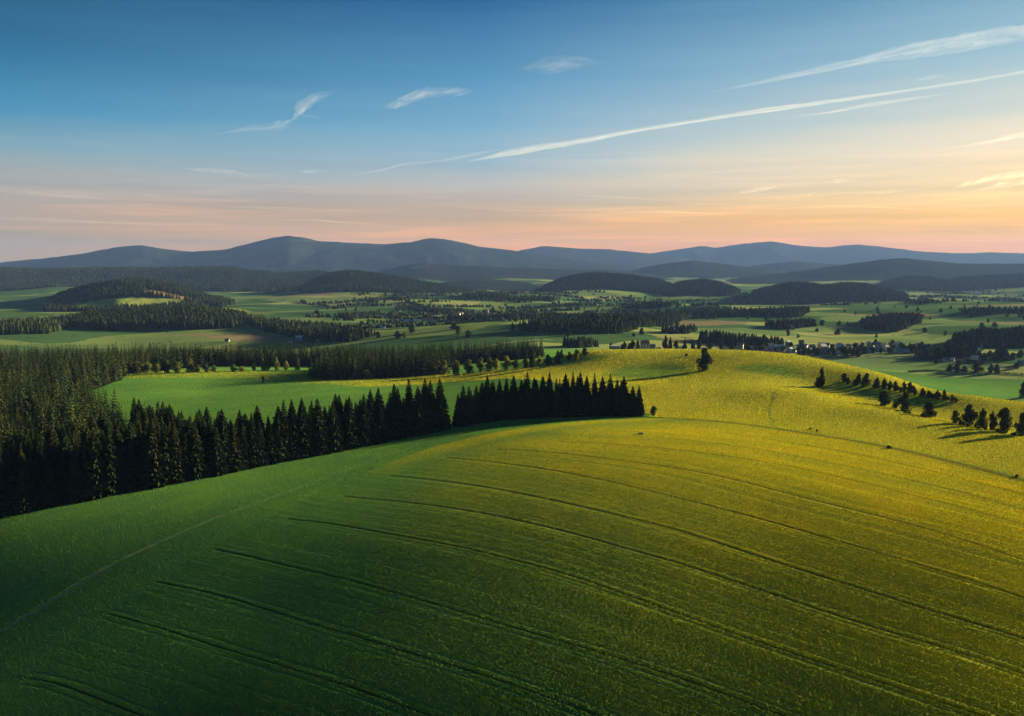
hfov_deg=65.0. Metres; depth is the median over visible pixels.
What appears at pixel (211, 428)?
spruce tree
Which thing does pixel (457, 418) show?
spruce tree
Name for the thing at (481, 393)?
spruce tree
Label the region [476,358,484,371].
broadleaf tree
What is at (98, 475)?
spruce tree
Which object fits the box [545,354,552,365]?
broadleaf tree
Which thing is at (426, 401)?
spruce tree
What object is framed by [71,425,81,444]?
spruce tree
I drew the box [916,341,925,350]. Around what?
leafy tree
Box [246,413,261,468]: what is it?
spruce tree
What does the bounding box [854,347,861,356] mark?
leafy tree
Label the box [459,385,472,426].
spruce tree
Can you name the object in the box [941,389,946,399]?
broadleaf tree
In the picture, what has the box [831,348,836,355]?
leafy tree
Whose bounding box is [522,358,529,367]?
broadleaf tree
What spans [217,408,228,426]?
spruce tree
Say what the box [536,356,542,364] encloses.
broadleaf tree
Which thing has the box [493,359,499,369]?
broadleaf tree
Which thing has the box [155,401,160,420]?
spruce tree
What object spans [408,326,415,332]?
field tree
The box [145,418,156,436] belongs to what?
spruce tree
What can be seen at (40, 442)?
spruce tree
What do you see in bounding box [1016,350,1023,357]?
leafy tree
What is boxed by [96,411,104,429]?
spruce tree
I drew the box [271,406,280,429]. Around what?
spruce tree
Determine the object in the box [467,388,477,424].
spruce tree
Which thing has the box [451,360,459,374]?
broadleaf tree
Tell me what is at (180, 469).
spruce tree
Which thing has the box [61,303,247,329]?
hill wood
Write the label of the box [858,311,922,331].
valley wood
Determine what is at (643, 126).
sky
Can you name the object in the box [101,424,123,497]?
spruce tree
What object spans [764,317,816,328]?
valley wood
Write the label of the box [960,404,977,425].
broadleaf tree
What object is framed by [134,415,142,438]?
spruce tree
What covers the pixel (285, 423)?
spruce tree
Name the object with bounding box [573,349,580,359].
broadleaf tree
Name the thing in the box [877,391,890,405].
broadleaf tree
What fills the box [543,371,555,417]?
spruce tree
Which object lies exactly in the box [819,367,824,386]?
broadleaf tree
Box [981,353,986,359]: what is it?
leafy tree
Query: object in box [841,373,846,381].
broadleaf tree
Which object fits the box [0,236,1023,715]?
ground
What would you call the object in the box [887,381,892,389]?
broadleaf tree
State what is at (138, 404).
spruce tree
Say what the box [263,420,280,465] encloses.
spruce tree
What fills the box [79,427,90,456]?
spruce tree
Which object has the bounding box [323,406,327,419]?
spruce tree
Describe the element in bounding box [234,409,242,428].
spruce tree
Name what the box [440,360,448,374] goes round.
broadleaf tree
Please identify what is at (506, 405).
spruce tree
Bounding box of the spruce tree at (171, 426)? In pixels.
[169,422,181,446]
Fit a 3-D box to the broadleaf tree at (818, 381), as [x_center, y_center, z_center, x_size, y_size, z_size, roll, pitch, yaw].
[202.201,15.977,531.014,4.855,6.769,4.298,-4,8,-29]
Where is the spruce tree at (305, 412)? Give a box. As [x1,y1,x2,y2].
[297,398,306,418]
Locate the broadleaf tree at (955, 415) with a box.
[950,410,961,421]
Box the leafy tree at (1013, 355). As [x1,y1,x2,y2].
[1008,352,1016,359]
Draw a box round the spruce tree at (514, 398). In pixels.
[509,375,522,419]
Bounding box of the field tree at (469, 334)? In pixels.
[465,330,472,337]
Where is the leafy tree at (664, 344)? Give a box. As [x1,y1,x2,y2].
[662,335,667,348]
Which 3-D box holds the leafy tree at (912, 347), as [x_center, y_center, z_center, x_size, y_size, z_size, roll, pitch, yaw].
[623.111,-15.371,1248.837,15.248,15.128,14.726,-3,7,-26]
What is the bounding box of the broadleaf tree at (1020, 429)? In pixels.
[1013,412,1023,435]
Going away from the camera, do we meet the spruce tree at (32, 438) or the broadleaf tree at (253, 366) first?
the spruce tree at (32, 438)
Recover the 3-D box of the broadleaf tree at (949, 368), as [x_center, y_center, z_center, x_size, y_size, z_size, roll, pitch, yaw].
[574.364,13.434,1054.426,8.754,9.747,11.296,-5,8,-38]
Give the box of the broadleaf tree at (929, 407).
[922,402,936,417]
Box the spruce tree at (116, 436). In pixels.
[112,425,123,455]
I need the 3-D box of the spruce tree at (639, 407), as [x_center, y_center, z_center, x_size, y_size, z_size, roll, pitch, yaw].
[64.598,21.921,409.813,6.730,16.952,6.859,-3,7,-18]
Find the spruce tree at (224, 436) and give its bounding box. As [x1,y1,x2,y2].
[218,413,234,472]
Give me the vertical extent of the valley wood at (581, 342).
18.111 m
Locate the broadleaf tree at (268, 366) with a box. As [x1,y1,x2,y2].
[265,360,270,370]
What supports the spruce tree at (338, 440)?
on the ground at (748, 268)
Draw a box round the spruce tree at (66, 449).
[53,432,72,477]
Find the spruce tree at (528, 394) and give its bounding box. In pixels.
[523,372,532,418]
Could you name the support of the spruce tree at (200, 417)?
on the ground at (748, 268)
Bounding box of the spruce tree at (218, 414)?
[215,410,219,425]
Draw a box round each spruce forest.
[0,341,225,452]
[127,342,354,366]
[307,343,457,379]
[333,337,544,363]
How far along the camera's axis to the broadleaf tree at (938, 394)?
481.93 m
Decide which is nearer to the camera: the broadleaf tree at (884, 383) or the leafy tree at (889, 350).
the broadleaf tree at (884, 383)
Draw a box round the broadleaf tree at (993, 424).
[988,411,998,430]
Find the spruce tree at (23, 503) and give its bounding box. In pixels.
[12,462,35,513]
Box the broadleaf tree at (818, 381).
[814,377,821,386]
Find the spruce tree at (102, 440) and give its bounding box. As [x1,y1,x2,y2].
[100,433,105,449]
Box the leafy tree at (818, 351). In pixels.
[814,347,821,354]
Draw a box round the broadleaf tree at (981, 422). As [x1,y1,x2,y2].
[976,408,987,427]
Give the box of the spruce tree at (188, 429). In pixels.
[181,417,192,444]
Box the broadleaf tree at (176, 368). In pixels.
[172,362,182,372]
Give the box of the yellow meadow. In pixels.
[125,348,1023,477]
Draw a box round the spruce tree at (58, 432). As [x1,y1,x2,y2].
[54,419,62,443]
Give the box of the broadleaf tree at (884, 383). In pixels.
[880,378,887,389]
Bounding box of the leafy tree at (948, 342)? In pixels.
[944,339,952,347]
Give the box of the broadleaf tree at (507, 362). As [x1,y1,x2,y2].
[501,355,511,369]
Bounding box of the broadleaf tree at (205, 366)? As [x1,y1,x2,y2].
[201,362,209,371]
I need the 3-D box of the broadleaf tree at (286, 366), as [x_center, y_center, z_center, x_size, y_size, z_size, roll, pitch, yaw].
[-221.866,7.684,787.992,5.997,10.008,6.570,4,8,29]
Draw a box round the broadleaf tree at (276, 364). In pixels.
[273,356,279,370]
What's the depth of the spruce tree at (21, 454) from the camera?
288.67 m
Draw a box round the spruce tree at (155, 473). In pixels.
[139,422,169,489]
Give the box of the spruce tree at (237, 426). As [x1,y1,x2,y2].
[234,418,240,437]
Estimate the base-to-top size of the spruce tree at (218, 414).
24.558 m
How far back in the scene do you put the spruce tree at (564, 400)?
408.31 m
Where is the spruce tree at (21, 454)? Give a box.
[15,448,29,478]
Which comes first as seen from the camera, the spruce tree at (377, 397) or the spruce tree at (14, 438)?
the spruce tree at (14, 438)
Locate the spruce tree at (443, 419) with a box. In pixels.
[434,378,451,431]
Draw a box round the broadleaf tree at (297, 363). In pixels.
[294,357,299,369]
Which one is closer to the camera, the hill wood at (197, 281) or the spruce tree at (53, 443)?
the spruce tree at (53, 443)
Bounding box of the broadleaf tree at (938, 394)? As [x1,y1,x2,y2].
[935,390,941,399]
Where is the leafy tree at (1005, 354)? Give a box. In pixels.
[996,347,1010,358]
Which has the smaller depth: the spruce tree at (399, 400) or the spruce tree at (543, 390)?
the spruce tree at (399, 400)
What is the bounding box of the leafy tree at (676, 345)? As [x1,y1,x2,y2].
[673,340,678,348]
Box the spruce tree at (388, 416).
[384,402,394,440]
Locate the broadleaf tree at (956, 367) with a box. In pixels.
[953,364,961,371]
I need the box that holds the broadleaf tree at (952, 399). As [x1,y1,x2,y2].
[949,394,955,401]
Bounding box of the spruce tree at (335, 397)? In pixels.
[330,393,337,408]
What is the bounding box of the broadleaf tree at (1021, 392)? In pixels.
[1018,382,1023,397]
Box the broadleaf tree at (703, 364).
[696,347,713,370]
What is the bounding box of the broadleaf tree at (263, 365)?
[261,357,265,370]
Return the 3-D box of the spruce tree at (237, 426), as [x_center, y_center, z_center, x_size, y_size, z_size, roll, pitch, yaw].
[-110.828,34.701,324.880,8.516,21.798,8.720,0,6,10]
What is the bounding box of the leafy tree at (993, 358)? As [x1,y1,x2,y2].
[989,354,996,360]
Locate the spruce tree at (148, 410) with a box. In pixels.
[144,405,157,419]
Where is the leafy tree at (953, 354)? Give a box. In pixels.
[951,350,955,357]
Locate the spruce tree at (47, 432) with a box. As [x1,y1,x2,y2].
[44,424,51,446]
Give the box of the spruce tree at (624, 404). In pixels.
[616,376,630,416]
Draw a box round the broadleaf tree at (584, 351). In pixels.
[582,348,588,355]
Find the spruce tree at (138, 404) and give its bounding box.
[132,399,143,422]
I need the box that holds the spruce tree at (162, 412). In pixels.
[159,403,165,419]
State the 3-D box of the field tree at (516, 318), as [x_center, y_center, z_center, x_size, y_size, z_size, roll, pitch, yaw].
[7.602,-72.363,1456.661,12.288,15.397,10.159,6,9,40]
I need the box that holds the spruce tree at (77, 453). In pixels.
[68,446,80,478]
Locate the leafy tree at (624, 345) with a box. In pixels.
[620,341,626,348]
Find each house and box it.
[295,335,302,341]
[610,345,619,349]
[640,339,649,348]
[736,342,743,348]
[776,346,780,351]
[818,343,827,349]
[836,343,844,349]
[874,342,880,346]
[893,347,901,351]
[901,349,909,353]
[971,355,977,359]
[1017,360,1023,365]
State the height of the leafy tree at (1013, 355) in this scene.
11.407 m
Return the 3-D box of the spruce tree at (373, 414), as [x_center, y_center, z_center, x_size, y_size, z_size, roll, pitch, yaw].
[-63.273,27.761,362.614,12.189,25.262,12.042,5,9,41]
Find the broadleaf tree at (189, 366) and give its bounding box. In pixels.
[185,357,195,372]
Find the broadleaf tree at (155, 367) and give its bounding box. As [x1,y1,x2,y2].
[150,364,160,372]
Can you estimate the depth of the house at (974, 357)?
1150.12 m
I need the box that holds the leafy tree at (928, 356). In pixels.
[926,353,933,359]
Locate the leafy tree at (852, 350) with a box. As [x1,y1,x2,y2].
[850,348,855,355]
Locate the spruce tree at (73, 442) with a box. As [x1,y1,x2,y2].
[70,430,80,451]
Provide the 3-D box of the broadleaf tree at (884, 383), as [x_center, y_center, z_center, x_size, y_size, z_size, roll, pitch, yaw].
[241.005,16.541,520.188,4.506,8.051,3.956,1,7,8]
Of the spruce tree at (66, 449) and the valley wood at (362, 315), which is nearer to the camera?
the spruce tree at (66, 449)
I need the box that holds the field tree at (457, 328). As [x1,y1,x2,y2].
[455,326,461,333]
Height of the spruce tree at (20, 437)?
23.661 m
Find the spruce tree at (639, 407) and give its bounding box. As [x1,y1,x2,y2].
[636,386,644,416]
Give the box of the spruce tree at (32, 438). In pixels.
[29,430,34,445]
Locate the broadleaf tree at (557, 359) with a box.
[553,350,560,363]
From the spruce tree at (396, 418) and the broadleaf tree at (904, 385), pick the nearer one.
the spruce tree at (396, 418)
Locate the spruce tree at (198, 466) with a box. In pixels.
[187,421,207,480]
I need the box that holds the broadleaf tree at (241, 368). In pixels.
[238,366,245,371]
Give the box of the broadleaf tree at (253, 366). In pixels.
[251,363,256,370]
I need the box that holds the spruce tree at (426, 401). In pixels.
[421,378,435,432]
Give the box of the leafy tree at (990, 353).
[986,350,992,356]
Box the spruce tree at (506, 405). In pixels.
[503,379,510,419]
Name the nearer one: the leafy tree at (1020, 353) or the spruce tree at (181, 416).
the spruce tree at (181, 416)
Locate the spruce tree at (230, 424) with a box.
[228,419,237,435]
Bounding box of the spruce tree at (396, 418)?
[389,384,404,439]
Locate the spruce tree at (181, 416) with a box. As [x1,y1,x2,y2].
[179,411,185,424]
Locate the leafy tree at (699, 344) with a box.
[697,340,701,348]
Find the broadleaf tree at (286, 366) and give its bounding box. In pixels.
[283,361,288,369]
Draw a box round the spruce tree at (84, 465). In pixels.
[79,435,96,500]
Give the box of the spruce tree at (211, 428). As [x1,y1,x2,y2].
[208,420,213,441]
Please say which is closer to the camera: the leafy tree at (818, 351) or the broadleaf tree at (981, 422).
the broadleaf tree at (981, 422)
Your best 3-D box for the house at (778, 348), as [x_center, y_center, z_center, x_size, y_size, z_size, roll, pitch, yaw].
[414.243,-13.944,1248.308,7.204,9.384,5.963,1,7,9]
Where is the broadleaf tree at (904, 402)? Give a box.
[897,392,912,410]
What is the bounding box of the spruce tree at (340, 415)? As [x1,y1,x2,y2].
[337,402,345,446]
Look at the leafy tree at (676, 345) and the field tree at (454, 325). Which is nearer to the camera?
the leafy tree at (676, 345)
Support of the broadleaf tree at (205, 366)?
on the ground at (748, 268)
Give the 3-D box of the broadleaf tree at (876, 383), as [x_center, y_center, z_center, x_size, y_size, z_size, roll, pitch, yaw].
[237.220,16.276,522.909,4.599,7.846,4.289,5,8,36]
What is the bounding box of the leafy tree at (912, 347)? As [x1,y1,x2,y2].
[909,344,916,352]
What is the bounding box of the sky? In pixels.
[0,0,1023,262]
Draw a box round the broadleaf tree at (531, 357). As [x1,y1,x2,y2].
[528,348,534,366]
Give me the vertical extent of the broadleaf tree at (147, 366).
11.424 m
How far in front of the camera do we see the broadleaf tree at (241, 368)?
752.15 m
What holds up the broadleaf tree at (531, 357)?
on the ground at (748, 268)
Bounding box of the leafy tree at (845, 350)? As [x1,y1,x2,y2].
[841,346,849,355]
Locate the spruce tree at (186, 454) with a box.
[181,431,193,480]
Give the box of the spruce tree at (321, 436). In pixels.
[312,399,332,455]
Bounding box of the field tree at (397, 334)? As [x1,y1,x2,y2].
[393,331,402,337]
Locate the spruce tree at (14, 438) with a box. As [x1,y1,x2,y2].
[11,427,18,448]
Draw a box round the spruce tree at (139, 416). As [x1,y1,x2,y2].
[135,412,143,428]
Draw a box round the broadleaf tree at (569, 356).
[566,352,572,360]
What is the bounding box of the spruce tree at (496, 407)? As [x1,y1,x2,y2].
[491,380,500,421]
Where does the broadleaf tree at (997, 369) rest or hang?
on the ground at (748, 268)
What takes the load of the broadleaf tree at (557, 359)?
on the ground at (748, 268)
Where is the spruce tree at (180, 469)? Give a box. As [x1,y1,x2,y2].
[169,423,186,483]
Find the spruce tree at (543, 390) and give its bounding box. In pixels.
[537,376,548,417]
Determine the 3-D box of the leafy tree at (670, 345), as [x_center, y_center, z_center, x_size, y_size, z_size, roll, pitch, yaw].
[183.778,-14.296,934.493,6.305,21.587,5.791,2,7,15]
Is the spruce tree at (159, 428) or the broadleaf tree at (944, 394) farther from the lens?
the broadleaf tree at (944, 394)
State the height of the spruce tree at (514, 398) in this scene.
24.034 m
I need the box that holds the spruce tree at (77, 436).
[70,431,81,446]
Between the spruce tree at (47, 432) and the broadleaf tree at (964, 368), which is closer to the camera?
the spruce tree at (47, 432)
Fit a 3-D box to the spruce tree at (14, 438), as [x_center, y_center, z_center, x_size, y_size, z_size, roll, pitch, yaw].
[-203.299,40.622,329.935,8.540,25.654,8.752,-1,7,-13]
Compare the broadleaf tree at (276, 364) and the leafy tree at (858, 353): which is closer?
the broadleaf tree at (276, 364)
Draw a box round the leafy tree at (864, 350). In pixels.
[862,346,867,353]
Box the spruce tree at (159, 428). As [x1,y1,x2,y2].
[156,420,160,436]
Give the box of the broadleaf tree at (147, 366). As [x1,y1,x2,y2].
[141,361,152,372]
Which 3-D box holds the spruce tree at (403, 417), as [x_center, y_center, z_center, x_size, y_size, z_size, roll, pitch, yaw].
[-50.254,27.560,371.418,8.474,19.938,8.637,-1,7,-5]
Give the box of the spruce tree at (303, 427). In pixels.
[297,401,312,457]
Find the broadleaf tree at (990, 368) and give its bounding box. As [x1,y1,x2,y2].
[987,364,993,372]
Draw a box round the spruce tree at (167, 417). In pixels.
[164,404,170,426]
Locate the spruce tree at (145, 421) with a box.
[142,414,147,438]
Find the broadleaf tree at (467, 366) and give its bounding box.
[463,359,473,373]
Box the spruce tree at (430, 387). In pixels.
[428,379,435,399]
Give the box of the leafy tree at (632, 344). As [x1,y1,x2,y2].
[627,339,635,348]
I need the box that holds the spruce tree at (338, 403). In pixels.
[335,395,344,416]
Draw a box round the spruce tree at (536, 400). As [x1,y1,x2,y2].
[530,380,542,417]
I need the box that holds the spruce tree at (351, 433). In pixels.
[341,397,362,449]
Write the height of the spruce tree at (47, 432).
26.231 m
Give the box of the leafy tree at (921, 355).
[917,351,924,359]
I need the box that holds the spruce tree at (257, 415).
[253,405,265,436]
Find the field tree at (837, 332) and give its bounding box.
[834,328,840,334]
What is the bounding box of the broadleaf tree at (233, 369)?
[230,364,237,371]
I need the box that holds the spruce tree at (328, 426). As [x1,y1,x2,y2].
[324,414,333,451]
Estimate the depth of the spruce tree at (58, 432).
344.20 m
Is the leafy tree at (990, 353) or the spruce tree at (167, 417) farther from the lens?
the leafy tree at (990, 353)
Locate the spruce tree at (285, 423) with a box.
[280,399,293,462]
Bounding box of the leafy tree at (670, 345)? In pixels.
[668,338,672,348]
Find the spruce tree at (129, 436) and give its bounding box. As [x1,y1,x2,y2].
[122,421,139,462]
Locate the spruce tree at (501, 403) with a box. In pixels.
[496,379,506,419]
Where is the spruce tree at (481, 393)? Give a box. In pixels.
[478,383,487,422]
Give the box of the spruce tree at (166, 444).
[160,423,179,484]
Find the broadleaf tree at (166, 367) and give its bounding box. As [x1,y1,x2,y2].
[159,360,170,372]
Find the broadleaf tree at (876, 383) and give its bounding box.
[873,377,880,388]
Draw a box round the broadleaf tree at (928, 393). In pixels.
[926,390,931,397]
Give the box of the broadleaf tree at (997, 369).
[994,363,999,372]
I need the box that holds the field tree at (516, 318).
[513,314,518,321]
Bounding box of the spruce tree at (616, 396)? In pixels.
[612,380,620,415]
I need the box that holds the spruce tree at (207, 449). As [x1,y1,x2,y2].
[202,432,214,476]
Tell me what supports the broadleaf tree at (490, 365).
on the ground at (748, 268)
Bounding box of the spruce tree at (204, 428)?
[201,419,210,445]
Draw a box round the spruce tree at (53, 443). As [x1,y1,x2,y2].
[46,425,59,453]
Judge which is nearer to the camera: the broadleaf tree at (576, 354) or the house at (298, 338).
the broadleaf tree at (576, 354)
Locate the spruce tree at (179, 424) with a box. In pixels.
[175,417,185,440]
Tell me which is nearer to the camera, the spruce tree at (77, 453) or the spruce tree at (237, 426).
the spruce tree at (77, 453)
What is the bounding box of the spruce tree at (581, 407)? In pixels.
[572,371,588,416]
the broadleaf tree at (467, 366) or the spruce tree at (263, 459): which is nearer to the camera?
the spruce tree at (263, 459)
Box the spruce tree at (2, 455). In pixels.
[0,445,4,460]
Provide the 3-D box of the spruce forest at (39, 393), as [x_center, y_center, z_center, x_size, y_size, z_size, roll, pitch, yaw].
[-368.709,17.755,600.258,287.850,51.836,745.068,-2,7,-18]
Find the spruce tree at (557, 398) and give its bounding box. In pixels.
[552,377,560,416]
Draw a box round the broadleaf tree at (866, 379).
[862,373,870,385]
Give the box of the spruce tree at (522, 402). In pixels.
[517,380,527,418]
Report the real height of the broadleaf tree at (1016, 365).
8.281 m
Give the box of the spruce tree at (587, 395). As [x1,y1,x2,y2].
[583,377,592,416]
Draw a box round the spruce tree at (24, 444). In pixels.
[22,436,27,455]
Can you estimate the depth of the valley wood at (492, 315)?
1995.03 m
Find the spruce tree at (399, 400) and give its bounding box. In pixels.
[397,389,400,405]
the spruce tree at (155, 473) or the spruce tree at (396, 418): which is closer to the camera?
the spruce tree at (155, 473)
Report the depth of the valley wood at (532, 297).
2903.13 m
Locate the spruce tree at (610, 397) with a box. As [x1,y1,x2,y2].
[605,373,614,415]
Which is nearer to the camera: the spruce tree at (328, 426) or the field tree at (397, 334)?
the spruce tree at (328, 426)
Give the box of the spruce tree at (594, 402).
[589,373,599,416]
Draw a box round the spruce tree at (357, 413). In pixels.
[354,404,362,444]
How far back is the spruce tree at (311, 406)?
352.61 m
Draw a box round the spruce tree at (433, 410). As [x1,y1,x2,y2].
[428,394,438,432]
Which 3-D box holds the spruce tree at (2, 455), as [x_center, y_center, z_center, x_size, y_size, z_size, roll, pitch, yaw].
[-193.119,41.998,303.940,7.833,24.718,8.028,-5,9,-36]
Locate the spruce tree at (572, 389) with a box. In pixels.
[568,371,576,416]
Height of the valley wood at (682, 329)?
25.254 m
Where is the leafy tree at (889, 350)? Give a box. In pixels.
[886,346,892,353]
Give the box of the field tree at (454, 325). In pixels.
[449,323,456,328]
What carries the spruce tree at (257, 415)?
on the ground at (748, 268)
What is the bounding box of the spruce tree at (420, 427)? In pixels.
[411,386,428,435]
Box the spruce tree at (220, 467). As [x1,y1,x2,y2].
[209,426,229,476]
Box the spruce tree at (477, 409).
[472,386,483,423]
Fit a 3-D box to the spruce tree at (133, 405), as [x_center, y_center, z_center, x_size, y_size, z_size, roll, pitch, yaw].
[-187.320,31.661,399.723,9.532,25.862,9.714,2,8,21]
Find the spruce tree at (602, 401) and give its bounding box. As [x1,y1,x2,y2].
[597,377,606,416]
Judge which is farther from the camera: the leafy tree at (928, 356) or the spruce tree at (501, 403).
the leafy tree at (928, 356)
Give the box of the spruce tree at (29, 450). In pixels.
[25,436,33,466]
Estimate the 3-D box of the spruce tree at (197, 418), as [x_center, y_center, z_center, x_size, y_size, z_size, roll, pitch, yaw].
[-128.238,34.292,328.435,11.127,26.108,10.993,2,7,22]
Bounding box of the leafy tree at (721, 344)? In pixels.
[717,341,723,349]
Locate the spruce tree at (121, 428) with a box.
[117,420,126,439]
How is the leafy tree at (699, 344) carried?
on the ground at (748, 268)
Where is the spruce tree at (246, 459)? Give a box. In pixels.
[238,423,252,469]
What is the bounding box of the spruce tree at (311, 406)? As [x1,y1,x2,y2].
[310,400,313,414]
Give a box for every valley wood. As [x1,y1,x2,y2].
[0,311,85,334]
[245,313,375,341]
[338,308,379,318]
[394,303,467,312]
[417,286,487,291]
[446,310,628,320]
[462,291,559,301]
[510,309,693,333]
[532,315,574,322]
[561,336,599,347]
[623,299,679,308]
[661,323,697,333]
[679,306,809,316]
[698,328,784,346]
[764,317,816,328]
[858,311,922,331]
[914,348,951,359]
[948,340,984,356]
[950,324,1023,348]
[961,305,1023,314]
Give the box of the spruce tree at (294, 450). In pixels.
[287,398,305,460]
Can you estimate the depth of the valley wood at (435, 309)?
2339.87 m
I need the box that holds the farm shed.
[423,317,432,320]
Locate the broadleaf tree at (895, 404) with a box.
[892,400,899,407]
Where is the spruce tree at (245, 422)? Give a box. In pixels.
[239,414,248,436]
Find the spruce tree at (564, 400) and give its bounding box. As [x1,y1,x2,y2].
[558,374,573,417]
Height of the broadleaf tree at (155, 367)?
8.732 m
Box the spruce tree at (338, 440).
[328,402,345,452]
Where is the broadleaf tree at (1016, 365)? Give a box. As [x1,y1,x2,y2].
[1012,363,1020,368]
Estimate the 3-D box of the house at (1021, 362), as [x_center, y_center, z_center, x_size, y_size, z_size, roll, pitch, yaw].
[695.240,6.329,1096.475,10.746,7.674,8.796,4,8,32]
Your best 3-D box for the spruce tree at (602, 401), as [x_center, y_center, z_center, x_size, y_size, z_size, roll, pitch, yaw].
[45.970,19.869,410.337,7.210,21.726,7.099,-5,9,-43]
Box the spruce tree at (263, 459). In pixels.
[256,420,269,466]
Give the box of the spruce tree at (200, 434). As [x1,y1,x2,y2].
[198,424,202,444]
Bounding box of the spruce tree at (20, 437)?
[16,431,23,450]
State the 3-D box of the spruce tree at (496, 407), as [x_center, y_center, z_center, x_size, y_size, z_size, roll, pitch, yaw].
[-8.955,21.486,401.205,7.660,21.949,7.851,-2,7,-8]
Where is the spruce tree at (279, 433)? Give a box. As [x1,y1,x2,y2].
[273,416,289,462]
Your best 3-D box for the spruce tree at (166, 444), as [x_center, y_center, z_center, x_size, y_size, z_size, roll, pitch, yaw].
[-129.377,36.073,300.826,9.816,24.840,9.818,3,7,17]
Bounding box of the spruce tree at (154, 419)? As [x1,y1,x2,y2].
[148,413,158,428]
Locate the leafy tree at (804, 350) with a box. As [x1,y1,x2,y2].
[799,346,807,354]
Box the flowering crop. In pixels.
[0,418,1023,715]
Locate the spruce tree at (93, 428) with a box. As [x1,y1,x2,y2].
[89,416,100,441]
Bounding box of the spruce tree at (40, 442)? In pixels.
[29,434,49,468]
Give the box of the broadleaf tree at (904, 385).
[902,381,906,391]
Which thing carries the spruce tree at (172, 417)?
on the ground at (748, 268)
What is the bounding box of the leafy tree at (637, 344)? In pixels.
[635,340,639,348]
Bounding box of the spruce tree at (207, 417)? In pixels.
[203,406,212,428]
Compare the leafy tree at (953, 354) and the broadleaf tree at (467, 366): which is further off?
the leafy tree at (953, 354)
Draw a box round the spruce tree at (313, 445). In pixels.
[304,405,318,457]
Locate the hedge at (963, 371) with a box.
[907,369,1023,374]
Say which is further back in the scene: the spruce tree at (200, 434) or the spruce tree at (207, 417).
the spruce tree at (207, 417)
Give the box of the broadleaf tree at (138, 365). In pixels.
[133,361,141,372]
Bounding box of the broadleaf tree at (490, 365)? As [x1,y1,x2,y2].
[484,358,494,370]
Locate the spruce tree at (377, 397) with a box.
[374,388,384,410]
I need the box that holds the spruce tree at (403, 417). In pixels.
[400,398,409,437]
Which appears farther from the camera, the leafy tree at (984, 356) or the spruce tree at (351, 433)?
the leafy tree at (984, 356)
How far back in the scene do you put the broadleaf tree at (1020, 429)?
347.36 m
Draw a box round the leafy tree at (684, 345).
[682,339,686,348]
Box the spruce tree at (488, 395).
[483,375,495,422]
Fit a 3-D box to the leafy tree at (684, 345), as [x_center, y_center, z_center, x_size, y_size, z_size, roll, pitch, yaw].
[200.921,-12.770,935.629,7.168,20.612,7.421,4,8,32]
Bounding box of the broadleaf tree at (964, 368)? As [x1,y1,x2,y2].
[962,366,967,371]
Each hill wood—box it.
[0,265,328,291]
[42,277,235,311]
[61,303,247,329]
[291,269,469,292]
[533,272,672,292]
[661,279,740,295]
[737,281,908,304]
[876,273,1023,291]
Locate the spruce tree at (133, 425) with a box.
[132,424,138,437]
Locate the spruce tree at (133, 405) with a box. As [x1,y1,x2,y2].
[129,397,136,423]
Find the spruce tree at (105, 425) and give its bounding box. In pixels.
[101,417,107,433]
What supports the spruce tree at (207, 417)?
on the ground at (748, 268)
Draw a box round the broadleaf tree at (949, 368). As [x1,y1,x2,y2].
[945,365,952,371]
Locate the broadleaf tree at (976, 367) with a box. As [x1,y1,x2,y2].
[971,361,983,371]
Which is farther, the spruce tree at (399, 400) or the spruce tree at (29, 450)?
the spruce tree at (399, 400)
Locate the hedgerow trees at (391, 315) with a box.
[300,288,1023,328]
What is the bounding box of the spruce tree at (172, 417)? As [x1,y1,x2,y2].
[169,407,175,425]
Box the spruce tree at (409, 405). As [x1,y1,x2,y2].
[404,379,417,436]
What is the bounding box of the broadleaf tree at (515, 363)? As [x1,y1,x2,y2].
[511,359,519,367]
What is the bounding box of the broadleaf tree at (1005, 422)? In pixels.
[996,407,1012,431]
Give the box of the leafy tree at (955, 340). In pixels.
[951,336,961,345]
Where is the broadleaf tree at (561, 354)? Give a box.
[559,349,563,358]
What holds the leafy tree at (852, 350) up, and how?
on the ground at (748, 268)
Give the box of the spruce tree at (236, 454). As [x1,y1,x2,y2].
[229,424,245,471]
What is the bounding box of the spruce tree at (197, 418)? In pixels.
[193,412,201,427]
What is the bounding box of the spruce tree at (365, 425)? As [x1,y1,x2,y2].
[358,394,375,446]
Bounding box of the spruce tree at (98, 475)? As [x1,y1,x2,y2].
[84,431,108,499]
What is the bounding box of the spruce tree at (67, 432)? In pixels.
[66,426,71,443]
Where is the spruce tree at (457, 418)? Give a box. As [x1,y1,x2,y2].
[452,394,463,426]
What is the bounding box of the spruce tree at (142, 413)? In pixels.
[139,405,144,420]
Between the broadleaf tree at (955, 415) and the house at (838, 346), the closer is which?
the broadleaf tree at (955, 415)
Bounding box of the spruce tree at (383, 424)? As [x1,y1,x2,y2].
[377,402,391,443]
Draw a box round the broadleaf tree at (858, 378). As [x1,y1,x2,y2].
[855,373,861,384]
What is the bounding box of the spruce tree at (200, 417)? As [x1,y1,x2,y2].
[198,409,205,425]
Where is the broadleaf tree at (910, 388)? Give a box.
[906,382,914,392]
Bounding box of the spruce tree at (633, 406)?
[628,386,637,416]
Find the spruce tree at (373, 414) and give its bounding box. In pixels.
[367,392,382,444]
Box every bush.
[361,369,373,378]
[649,406,657,415]
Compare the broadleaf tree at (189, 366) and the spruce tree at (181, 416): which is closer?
the spruce tree at (181, 416)

